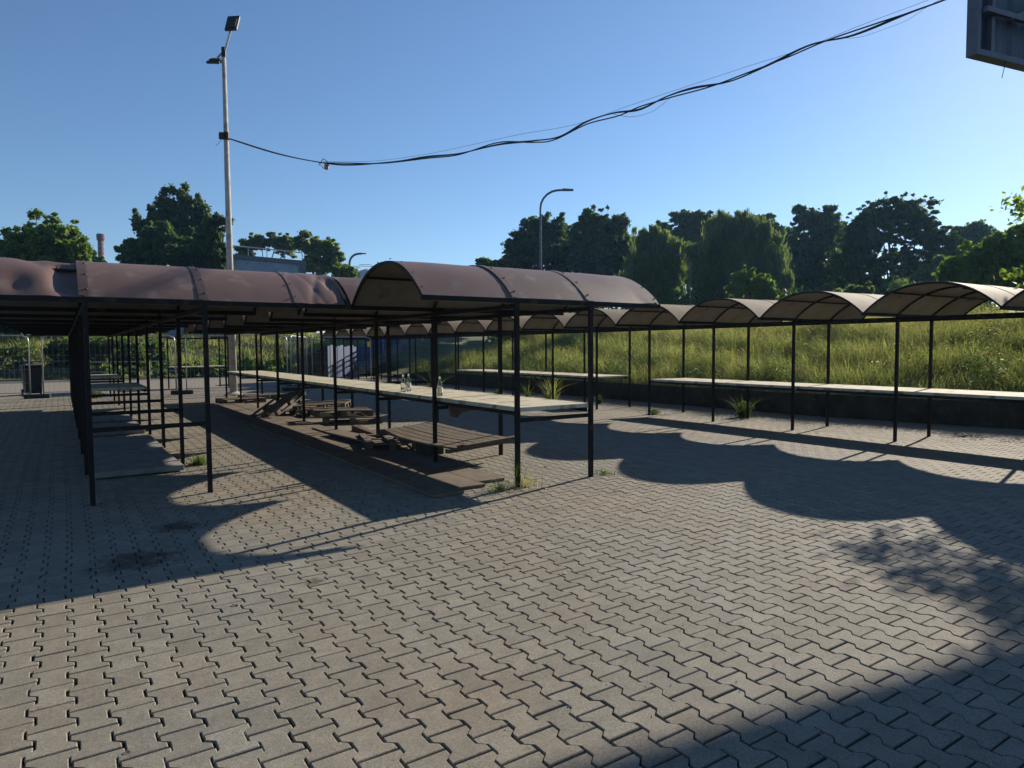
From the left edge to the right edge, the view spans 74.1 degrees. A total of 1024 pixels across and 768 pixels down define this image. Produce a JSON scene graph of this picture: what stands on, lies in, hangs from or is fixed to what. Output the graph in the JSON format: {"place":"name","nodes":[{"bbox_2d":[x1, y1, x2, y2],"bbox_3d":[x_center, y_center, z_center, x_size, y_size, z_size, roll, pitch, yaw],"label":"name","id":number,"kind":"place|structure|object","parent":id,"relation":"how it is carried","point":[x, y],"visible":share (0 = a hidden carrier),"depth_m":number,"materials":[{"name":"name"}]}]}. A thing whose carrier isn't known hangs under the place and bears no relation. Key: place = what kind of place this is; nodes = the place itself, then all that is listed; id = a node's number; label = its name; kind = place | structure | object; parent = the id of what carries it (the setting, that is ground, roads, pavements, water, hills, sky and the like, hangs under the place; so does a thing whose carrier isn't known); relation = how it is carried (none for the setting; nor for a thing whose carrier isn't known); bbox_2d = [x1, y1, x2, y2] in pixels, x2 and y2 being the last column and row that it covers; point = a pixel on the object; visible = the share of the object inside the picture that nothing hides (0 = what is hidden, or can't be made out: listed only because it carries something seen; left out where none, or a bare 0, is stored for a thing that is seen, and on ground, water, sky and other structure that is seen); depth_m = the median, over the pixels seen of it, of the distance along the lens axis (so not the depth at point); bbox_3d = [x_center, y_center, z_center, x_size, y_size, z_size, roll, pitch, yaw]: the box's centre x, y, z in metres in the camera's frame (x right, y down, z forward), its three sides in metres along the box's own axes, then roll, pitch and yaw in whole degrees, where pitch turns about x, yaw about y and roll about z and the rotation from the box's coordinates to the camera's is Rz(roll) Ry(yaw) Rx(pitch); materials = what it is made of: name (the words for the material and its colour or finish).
{"place":"outdoors","nodes":[
{"label":"outdoors","id":0,"kind":"place"},
{"bbox_2d":[0,376,241,383],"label":"road","id":1,"kind":"structure","parent":0,"point":[2,382],"depth_m":35.86,"materials":[{"name":"grey asphalt"}]},
{"bbox_2d":[1,375,414,393],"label":"ground","id":2,"kind":"structure","parent":0,"point":[394,382],"depth_m":43.81,"materials":[{"name":"grey concrete"}]},
{"bbox_2d":[0,335,195,371],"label":"shrub belt","id":3,"kind":"object","parent":2,"relation":"on","point":[98,347],"visible":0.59,"depth_m":39.30,"materials":[{"name":"green plant"}]},
{"bbox_2d":[233,231,299,258],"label":"acacia tree","id":4,"kind":"object","parent":2,"relation":"on","point":[278,242],"visible":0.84,"depth_m":74.67,"materials":[{"name":"green plant"}]},
{"bbox_2d":[0,375,425,394],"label":"paving","id":5,"kind":"structure","parent":0,"point":[61,387],"depth_m":31.02,"materials":[{"name":"concrete"}]},
{"bbox_2d":[162,328,236,388],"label":"market stall","id":6,"kind":"object","parent":5,"relation":"on","point":[173,334],"visible":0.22,"depth_m":27.34,"materials":[{"name":"dark painted steel"},{"name":"weathered wood"}]},
{"bbox_2d":[323,331,381,379],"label":"market stall","id":7,"kind":"object","parent":5,"relation":"on","point":[327,334],"visible":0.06,"depth_m":34.03,"materials":[{"name":"paint"}]},
{"bbox_2d":[336,329,398,383],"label":"market stall","id":8,"kind":"object","parent":5,"relation":"on","point":[343,333],"visible":0.18,"depth_m":32.31,"materials":[{"name":"paint"}]},
{"bbox_2d":[332,338,421,377],"bbox_3d":[-6.778,-2.022,37.599,6.302,3.600,0.059,-1,3,-18],"label":"stair railing","id":9,"kind":"object","parent":5,"relation":"on","point":[368,356],"visible":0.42,"depth_m":37.28,"materials":[{"name":"black metal"}]},
{"bbox_2d":[328,345,356,376],"bbox_3d":[-9.166,-1.249,36.564,0.085,1.702,3.124,0,3,16],"label":"sheet screen","id":10,"kind":"object","parent":9,"relation":"attached to","point":[339,364],"visible":0.58,"depth_m":36.35,"materials":[{"name":"blue paint"}]},
{"bbox_2d":[347,338,423,376],"bbox_3d":[-7.444,-1.623,39.214,4.210,2.240,3.200,-1,3,-18],"label":"outdoor stairs","id":11,"kind":"structure","parent":5,"relation":"on","point":[362,368],"depth_m":37.94,"materials":[{"name":"grey concrete"}]},
{"bbox_2d":[0,332,511,380],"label":"meadow slope","id":12,"kind":"structure","parent":0,"point":[445,345],"depth_m":45.80,"materials":[{"name":"green plant"}]},
{"bbox_2d":[0,208,94,340],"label":"tree","id":13,"kind":"object","parent":12,"relation":"on","point":[49,240],"visible":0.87,"depth_m":45.32,"materials":[{"name":"green plant"}]},
{"bbox_2d":[113,220,186,265],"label":"maple tree","id":14,"kind":"object","parent":12,"relation":"on","point":[147,245],"visible":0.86,"depth_m":55.29,"materials":[{"name":"green plant"}]},
{"bbox_2d":[128,181,212,265],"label":"poplar tree","id":15,"kind":"object","parent":12,"relation":"on","point":[185,213],"visible":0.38,"depth_m":61.20,"materials":[{"name":"green plant"}]},
{"bbox_2d":[100,356,296,378],"bbox_3d":[-17.446,-0.861,38.796,10.695,1.464,2.825,-2,3,-26],"label":"shrub belt","id":16,"kind":"object","parent":12,"relation":"on","point":[245,366],"visible":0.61,"depth_m":38.83,"materials":[{"name":"green plant"}]},
{"bbox_2d":[163,211,235,269],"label":"maple tree","id":17,"kind":"object","parent":12,"relation":"on","point":[203,246],"visible":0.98,"depth_m":53.56,"materials":[{"name":"green plant"}]},
{"bbox_2d":[200,245,305,334],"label":"hall building","id":18,"kind":"structure","parent":12,"relation":"on","point":[252,263],"depth_m":58.18,"materials":[{"name":"metal"}]},
{"bbox_2d":[291,229,347,332],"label":"acacia tree","id":19,"kind":"object","parent":12,"relation":"on","point":[314,249],"visible":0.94,"depth_m":65.34,"materials":[{"name":"green plant"}]},
{"bbox_2d":[331,262,358,277],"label":"tree","id":20,"kind":"object","parent":12,"relation":"on","point":[338,269],"visible":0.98,"depth_m":59.58,"materials":[{"name":"green plant"}]},
{"bbox_2d":[500,211,573,272],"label":"oak tree","id":21,"kind":"object","parent":12,"relation":"on","point":[521,250],"visible":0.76,"depth_m":59.44,"materials":[{"name":"green plant"}]},
{"bbox_2d":[562,204,636,275],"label":"oak tree","id":22,"kind":"object","parent":12,"relation":"on","point":[600,240],"visible":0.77,"depth_m":57.14,"materials":[{"name":"green plant"}]},
{"bbox_2d":[613,223,689,308],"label":"birch tree","id":23,"kind":"object","parent":12,"relation":"on","point":[653,264],"visible":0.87,"depth_m":47.24,"materials":[{"name":"green plant"}]},
{"bbox_2d":[668,209,716,243],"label":"oak tree","id":24,"kind":"object","parent":12,"relation":"on","point":[689,225],"visible":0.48,"depth_m":64.87,"materials":[{"name":"green plant"}]},
{"bbox_2d":[754,212,786,245],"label":"oak tree","id":25,"kind":"object","parent":12,"relation":"on","point":[772,216],"visible":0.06,"depth_m":63.49,"materials":[{"name":"green plant"}]},
{"bbox_2d":[299,345,327,376],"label":"ramp wall","id":26,"kind":"structure","parent":0,"point":[316,367],"depth_m":33.38,"materials":[{"name":"grey concrete"}]},
{"bbox_2d":[416,443,443,455],"bbox_3d":[-1.214,0.906,9.996,0.240,0.235,0.400,-3,4,-39],"label":"concrete block","id":27,"kind":"object","parent":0,"point":[424,449],"depth_m":9.88,"materials":[{"name":"grey concrete"}]},
{"bbox_2d":[0,383,1023,767],"bbox_3d":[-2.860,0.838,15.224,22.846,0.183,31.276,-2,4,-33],"label":"paving","id":28,"kind":"structure","parent":0,"point":[382,567],"depth_m":4.23,"materials":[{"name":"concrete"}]},
{"bbox_2d":[20,365,43,394],"bbox_3d":[-16.950,-0.147,23.974,0.620,1.060,0.808,-3,4,-41],"label":"wheeled bin","id":29,"kind":"object","parent":28,"relation":"on","point":[36,378],"visible":0.98,"depth_m":23.73,"materials":[{"name":"black plastic"}]},
{"bbox_2d":[22,333,148,402],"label":"market stall","id":30,"kind":"object","parent":28,"relation":"on","point":[108,335],"visible":0.09,"depth_m":20.78,"materials":[{"name":"paint"}]},
{"bbox_2d":[18,331,155,406],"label":"market stall","id":31,"kind":"object","parent":28,"relation":"on","point":[117,379],"visible":0.04,"depth_m":18.95,"materials":[{"name":"paint"}]},
{"bbox_2d":[13,329,164,412],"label":"market stall","id":32,"kind":"object","parent":28,"relation":"on","point":[105,376],"visible":0.08,"depth_m":17.30,"materials":[{"name":"paint"}]},
{"bbox_2d":[0,323,188,427],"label":"market stall","id":33,"kind":"object","parent":28,"relation":"on","point":[96,325],"visible":0.11,"depth_m":13.82,"materials":[{"name":"paint"}]},
{"bbox_2d":[0,319,201,438],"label":"market stall","id":34,"kind":"object","parent":28,"relation":"on","point":[115,386],"visible":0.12,"depth_m":12.24,"materials":[{"name":"dark painted steel"},{"name":"weathered wood"}]},
{"bbox_2d":[92,414,131,422],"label":"concrete slab","id":35,"kind":"structure","parent":28,"relation":"on","point":[112,418],"depth_m":14.80,"materials":[{"name":"grey concrete"}]},
{"bbox_2d":[8,326,175,419],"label":"market stall","id":36,"kind":"object","parent":35,"relation":"on","point":[100,328],"visible":0.13,"depth_m":15.49,"materials":[{"name":"paint"}]},
{"bbox_2d":[93,421,144,435],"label":"concrete slab","id":37,"kind":"structure","parent":28,"relation":"on","point":[114,424],"depth_m":12.96,"materials":[{"name":"grey concrete"}]},
{"bbox_2d":[0,306,255,474],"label":"market stall","id":38,"kind":"object","parent":28,"relation":"on","point":[169,315],"visible":0.15,"depth_m":8.85,"materials":[{"name":"paint"}]},
{"bbox_2d":[93,435,163,452],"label":"concrete slab","id":39,"kind":"structure","parent":28,"relation":"on","point":[114,444],"depth_m":10.64,"materials":[{"name":"grey concrete"}]},
{"bbox_2d":[0,314,226,453],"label":"market stall","id":40,"kind":"object","parent":39,"relation":"on","point":[155,319],"visible":0.12,"depth_m":10.52,"materials":[{"name":"paint"}]},
{"bbox_2d":[94,448,183,478],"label":"concrete slab","id":41,"kind":"structure","parent":28,"relation":"on","point":[128,463],"depth_m":8.82,"materials":[{"name":"grey concrete"}]},
{"bbox_2d":[0,257,349,505],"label":"market stall","id":42,"kind":"object","parent":28,"relation":"on","point":[83,286],"visible":1,"depth_m":7.30,"materials":[{"name":"paint"}]},
{"bbox_2d":[170,390,193,394],"bbox_3d":[-11.576,0.287,23.809,0.720,0.130,0.240,-2,3,-28],"label":"rubber block","id":43,"kind":"object","parent":28,"relation":"on","point":[172,392],"depth_m":23.74,"materials":[{"name":"black rubber"}]},
{"bbox_2d":[41,335,176,393],"bbox_3d":[-13.628,-0.667,23.061,3.983,1.990,0.044,-2,3,-20],"label":"fence","id":44,"kind":"object","parent":43,"relation":"on","point":[105,355],"visible":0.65,"depth_m":23.19,"materials":[{"name":"metal"}]},
{"bbox_2d":[206,16,239,395],"bbox_3d":[-9.371,-5.809,22.495,1.089,12.420,0.599,0,3,0],"label":"floodlight pole","id":45,"kind":"object","parent":28,"relation":"on","point":[232,23],"visible":0.93,"depth_m":22.37,"materials":[{"name":"metal"}]},
{"bbox_2d":[229,0,944,169],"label":"overhead cable","id":46,"kind":"object","parent":45,"relation":"attached to","point":[327,163],"visible":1,"depth_m":16.25,"materials":[{"name":"black rubber"}]},
{"bbox_2d":[215,396,265,403],"bbox_3d":[-7.901,0.476,19.771,1.200,0.140,0.800,-3,4,-38],"label":"pallet","id":47,"kind":"object","parent":28,"relation":"on","point":[236,399],"visible":0.81,"depth_m":19.65,"materials":[{"name":"brown wood"}]},
{"bbox_2d":[184,325,316,402],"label":"market stall","id":48,"kind":"object","parent":28,"relation":"on","point":[191,329],"visible":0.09,"depth_m":20.16,"materials":[{"name":"dark painted steel"},{"name":"weathered wood"}]},
{"bbox_2d":[195,321,338,407],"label":"market stall","id":49,"kind":"object","parent":28,"relation":"on","point":[249,375],"visible":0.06,"depth_m":17.95,"materials":[{"name":"paint"}]},
{"bbox_2d":[208,321,366,408],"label":"market stall","id":50,"kind":"object","parent":28,"relation":"on","point":[220,324],"visible":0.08,"depth_m":16.36,"materials":[{"name":"dark painted steel"},{"name":"weathered wood"}]},
{"bbox_2d":[281,387,301,390],"bbox_3d":[-8.191,0.184,25.269,0.720,0.130,0.240,-2,4,-33],"label":"rubber block","id":51,"kind":"object","parent":28,"relation":"on","point":[289,388],"depth_m":25.13,"materials":[{"name":"black rubber"}]},
{"bbox_2d":[185,335,287,389],"bbox_3d":[-9.919,-0.774,24.556,3.433,1.990,0.042,-2,3,-23],"label":"fence","id":52,"kind":"object","parent":51,"relation":"on","point":[237,350],"visible":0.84,"depth_m":24.54,"materials":[{"name":"metal"}]},
{"bbox_2d":[280,406,333,416],"bbox_3d":[-4.805,0.646,16.189,0.800,0.140,1.200,1,4,31],"label":"pallet","id":53,"kind":"object","parent":28,"relation":"on","point":[296,412],"visible":0.27,"depth_m":15.77,"materials":[{"name":"brown wood"}]},
{"bbox_2d":[292,399,350,411],"bbox_3d":[-4.477,0.510,16.039,1.200,0.140,0.800,-4,5,-3],"label":"pallet","id":54,"kind":"object","parent":53,"relation":"on","point":[343,403],"visible":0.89,"depth_m":15.97,"materials":[{"name":"brown wood"}]},
{"bbox_2d":[224,315,399,421],"bbox_3d":[-4.459,-0.506,15.266,3.381,2.536,2.023,-2,4,-33],"label":"market stall","id":55,"kind":"object","parent":28,"relation":"on","point":[235,320],"visible":0.14,"depth_m":14.71,"materials":[{"name":"paint"}]},
{"bbox_2d":[244,312,440,429],"bbox_3d":[-3.354,-0.424,13.601,3.381,2.536,2.023,-2,4,-33],"label":"market stall","id":56,"kind":"object","parent":28,"relation":"on","point":[261,317],"visible":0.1,"depth_m":13.04,"materials":[{"name":"paint"}]},
{"bbox_2d":[322,413,381,424],"bbox_3d":[-3.365,0.736,14.326,1.200,0.140,0.800,-1,3,-13],"label":"pallet","id":57,"kind":"object","parent":28,"relation":"on","point":[346,420],"visible":0.76,"depth_m":14.02,"materials":[{"name":"brown wood"}]},
{"bbox_2d":[310,407,372,416],"bbox_3d":[-3.616,0.592,14.392,1.200,0.140,0.800,1,3,-22],"label":"pallet","id":58,"kind":"object","parent":57,"relation":"on","point":[341,411],"visible":0.98,"depth_m":14.23,"materials":[{"name":"brown wood"}]},
{"bbox_2d":[201,403,504,497],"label":"board deck","id":59,"kind":"structure","parent":28,"relation":"on","point":[437,482],"depth_m":9.43,"materials":[{"name":"wood"}]},
{"bbox_2d":[248,389,305,417],"bbox_3d":[-5.387,0.487,15.612,0.800,0.140,1.200,-13,18,19],"label":"pallet","id":60,"kind":"object","parent":59,"relation":"on","point":[268,409],"visible":0.87,"depth_m":15.44,"materials":[{"name":"brown wood"}]},
{"bbox_2d":[326,430,387,442],"bbox_3d":[-2.547,0.878,11.212,0.340,0.030,1.900,-3,4,-37],"label":"loose plank","id":61,"kind":"object","parent":59,"relation":"on","point":[348,435],"visible":0.58,"depth_m":11.31,"materials":[{"name":"wood"}]},
{"bbox_2d":[270,303,493,437],"bbox_3d":[-2.250,-0.343,11.936,3.381,2.536,2.023,-2,4,-33],"label":"market stall","id":62,"kind":"object","parent":28,"relation":"on","point":[372,389],"visible":0.17,"depth_m":11.38,"materials":[{"name":"paint"}]},
{"bbox_2d":[352,327,416,385],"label":"market stall","id":63,"kind":"object","parent":28,"relation":"on","point":[359,332],"visible":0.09,"depth_m":30.67,"materials":[{"name":"paint"}]},
{"bbox_2d":[358,433,415,450],"bbox_3d":[-1.991,0.913,10.862,0.800,0.140,1.200,-1,3,-18],"label":"pallet","id":64,"kind":"object","parent":28,"relation":"on","point":[369,443],"visible":0.57,"depth_m":10.40,"materials":[{"name":"grey wood"}]},
{"bbox_2d":[366,327,429,379],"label":"market stall","id":65,"kind":"object","parent":28,"relation":"on","point":[381,331],"visible":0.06,"depth_m":28.40,"materials":[{"name":"paint"}]},
{"bbox_2d":[385,324,458,389],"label":"market stall","id":66,"kind":"object","parent":28,"relation":"on","point":[401,330],"visible":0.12,"depth_m":27.35,"materials":[{"name":"paint"}]},
{"bbox_2d":[304,277,563,461],"bbox_3d":[-1.145,-0.261,10.271,3.381,2.536,2.023,-2,4,-33],"label":"market stall","id":67,"kind":"object","parent":28,"relation":"on","point":[348,286],"visible":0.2,"depth_m":9.70,"materials":[{"name":"paint"}]},
{"bbox_2d":[376,422,514,453],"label":"board platform","id":68,"kind":"structure","parent":67,"relation":"attached to","point":[451,439],"depth_m":9.70,"materials":[{"name":"brown wood"}]},
{"bbox_2d":[405,324,484,389],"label":"market stall","id":69,"kind":"object","parent":28,"relation":"on","point":[418,329],"visible":0.17,"depth_m":25.67,"materials":[{"name":"paint"}]},
{"bbox_2d":[428,321,513,394],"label":"market stall","id":70,"kind":"object","parent":28,"relation":"on","point":[448,327],"visible":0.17,"depth_m":24.05,"materials":[{"name":"paint"}]},
{"bbox_2d":[455,318,546,398],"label":"market stall","id":71,"kind":"object","parent":28,"relation":"on","point":[472,325],"visible":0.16,"depth_m":22.58,"materials":[{"name":"paint"}]},
{"bbox_2d":[351,258,660,486],"bbox_3d":[-0.050,-0.186,8.599,3.357,2.549,2.023,-2,4,-33],"label":"market stall","id":72,"kind":"object","parent":28,"relation":"on","point":[471,288],"visible":1,"depth_m":8.03,"materials":[{"name":"paint"}]},
{"bbox_2d":[486,316,587,402],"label":"market stall","id":73,"kind":"object","parent":28,"relation":"on","point":[507,323],"visible":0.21,"depth_m":20.78,"materials":[{"name":"paint"}]},
{"bbox_2d":[522,313,630,408],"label":"market stall","id":74,"kind":"object","parent":28,"relation":"on","point":[553,322],"visible":0.4,"depth_m":19.15,"materials":[{"name":"paint"}]},
{"bbox_2d":[564,308,688,414],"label":"market stall","id":75,"kind":"object","parent":28,"relation":"on","point":[606,317],"visible":0.4,"depth_m":17.44,"materials":[{"name":"paint"}]},
{"bbox_2d":[616,304,749,421],"bbox_3d":[4.493,-0.541,16.321,3.536,2.668,2.008,-2,4,-34],"label":"market stall","id":76,"kind":"object","parent":28,"relation":"on","point":[665,314],"visible":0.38,"depth_m":15.88,"materials":[{"name":"paint"}]},
{"bbox_2d":[393,372,1023,428],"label":"retaining kerb","id":77,"kind":"structure","parent":28,"relation":"on","point":[966,412],"depth_m":16.74,"materials":[{"name":"grey concrete"}]},
{"bbox_2d":[725,397,762,417],"bbox_3d":[5.445,0.518,16.253,1.089,0.622,0.980,-1,3,-9],"label":"weed clump","id":78,"kind":"object","parent":28,"relation":"on","point":[741,413],"visible":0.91,"depth_m":16.19,"materials":[{"name":"green plant"}]},
{"bbox_2d":[679,298,833,429],"bbox_3d":[5.589,-0.460,14.668,3.536,2.668,2.008,-2,4,-34],"label":"market stall","id":79,"kind":"object","parent":28,"relation":"on","point":[750,312],"visible":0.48,"depth_m":14.24,"materials":[{"name":"paint"}]},
{"bbox_2d":[761,291,937,441],"bbox_3d":[6.719,-0.381,13.037,3.536,2.668,2.008,-2,4,-34],"label":"market stall","id":80,"kind":"object","parent":28,"relation":"on","point":[843,308],"visible":0.69,"depth_m":12.67,"materials":[{"name":"paint"}]},
{"bbox_2d":[864,281,1023,402],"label":"market stall","id":81,"kind":"object","parent":28,"relation":"on","point":[946,301],"visible":0.97,"depth_m":11.34,"materials":[{"name":"paint"}]},
{"bbox_2d":[1002,290,1023,306],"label":"market stall","id":82,"kind":"object","parent":28,"relation":"on","point":[1016,300],"visible":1,"depth_m":9.58,"materials":[{"name":"paint"}]},
{"bbox_2d":[0,0,1023,333],"label":"sky","id":83,"kind":"structure","parent":0,"point":[105,105],"materials":[{"name":"blue"}]},
{"bbox_2d":[401,302,1023,424],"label":"grass bank","id":84,"kind":"structure","parent":0,"point":[848,369],"depth_m":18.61,"materials":[{"name":"green plant"}]},
{"bbox_2d":[539,188,573,334],"bbox_3d":[2.365,-5.296,36.267,1.848,10.154,0.280,0,3,0],"label":"street lamp","id":85,"kind":"object","parent":84,"relation":"on","point":[540,233],"visible":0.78,"depth_m":36.06,"materials":[{"name":"grey metal"}]},
{"bbox_2d":[484,279,842,348],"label":"undergrowth","id":86,"kind":"object","parent":84,"relation":"on","point":[697,298],"visible":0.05,"depth_m":41.30,"materials":[{"name":"green plant"}]},
{"bbox_2d":[680,207,794,300],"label":"willow tree","id":87,"kind":"object","parent":84,"relation":"on","point":[724,250],"visible":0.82,"depth_m":43.32,"materials":[{"name":"green plant"}]},
{"bbox_2d":[724,265,779,299],"bbox_3d":[12.000,-3.126,34.090,2.724,5.734,1.415,0,3,9],"label":"ash tree","id":88,"kind":"object","parent":84,"relation":"on","point":[761,286],"visible":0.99,"depth_m":33.67,"materials":[{"name":"green plant"}]},
{"bbox_2d":[784,204,850,291],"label":"oak tree","id":89,"kind":"object","parent":84,"relation":"on","point":[811,246],"visible":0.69,"depth_m":51.35,"materials":[{"name":"green plant"}]},
{"bbox_2d":[832,281,875,293],"bbox_3d":[12.050,-2.638,24.055,1.709,2.049,0.829,0,3,7],"label":"shrub","id":90,"kind":"object","parent":84,"relation":"on","point":[865,289],"visible":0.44,"depth_m":23.88,"materials":[{"name":"green plant"}]},
{"bbox_2d":[820,191,943,289],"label":"ash tree","id":91,"kind":"object","parent":84,"relation":"on","point":[863,237],"visible":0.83,"depth_m":45.37,"materials":[{"name":"green plant"}]},
{"bbox_2d":[812,269,1008,324],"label":"undergrowth","id":92,"kind":"object","parent":84,"relation":"on","point":[886,288],"visible":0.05,"depth_m":36.05,"materials":[{"name":"green plant"}]},
{"bbox_2d":[911,254,950,282],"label":"tree","id":93,"kind":"object","parent":84,"relation":"on","point":[923,273],"visible":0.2,"depth_m":40.05,"materials":[{"name":"green plant"}]},
{"bbox_2d":[917,225,971,265],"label":"ash tree","id":94,"kind":"object","parent":84,"relation":"on","point":[939,241],"visible":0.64,"depth_m":43.67,"materials":[{"name":"green plant"}]},
{"bbox_2d":[948,219,998,256],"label":"oak tree","id":95,"kind":"object","parent":84,"relation":"on","point":[975,232],"visible":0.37,"depth_m":57.10,"materials":[{"name":"green plant"}]},
{"bbox_2d":[931,221,1023,312],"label":"maple tree","id":96,"kind":"object","parent":84,"relation":"on","point":[987,258],"visible":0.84,"depth_m":26.66,"materials":[{"name":"green plant"}]},
{"bbox_2d":[966,0,1023,76],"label":"billboard","id":97,"kind":"object","parent":84,"relation":"on","point":[995,32],"visible":1,"depth_m":13.49,"materials":[{"name":"paint"}]},
{"bbox_2d":[990,185,1023,287],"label":"maple tree","id":98,"kind":"object","parent":84,"relation":"on","point":[1019,206],"visible":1,"depth_m":11.70,"materials":[{"name":"green plant"}]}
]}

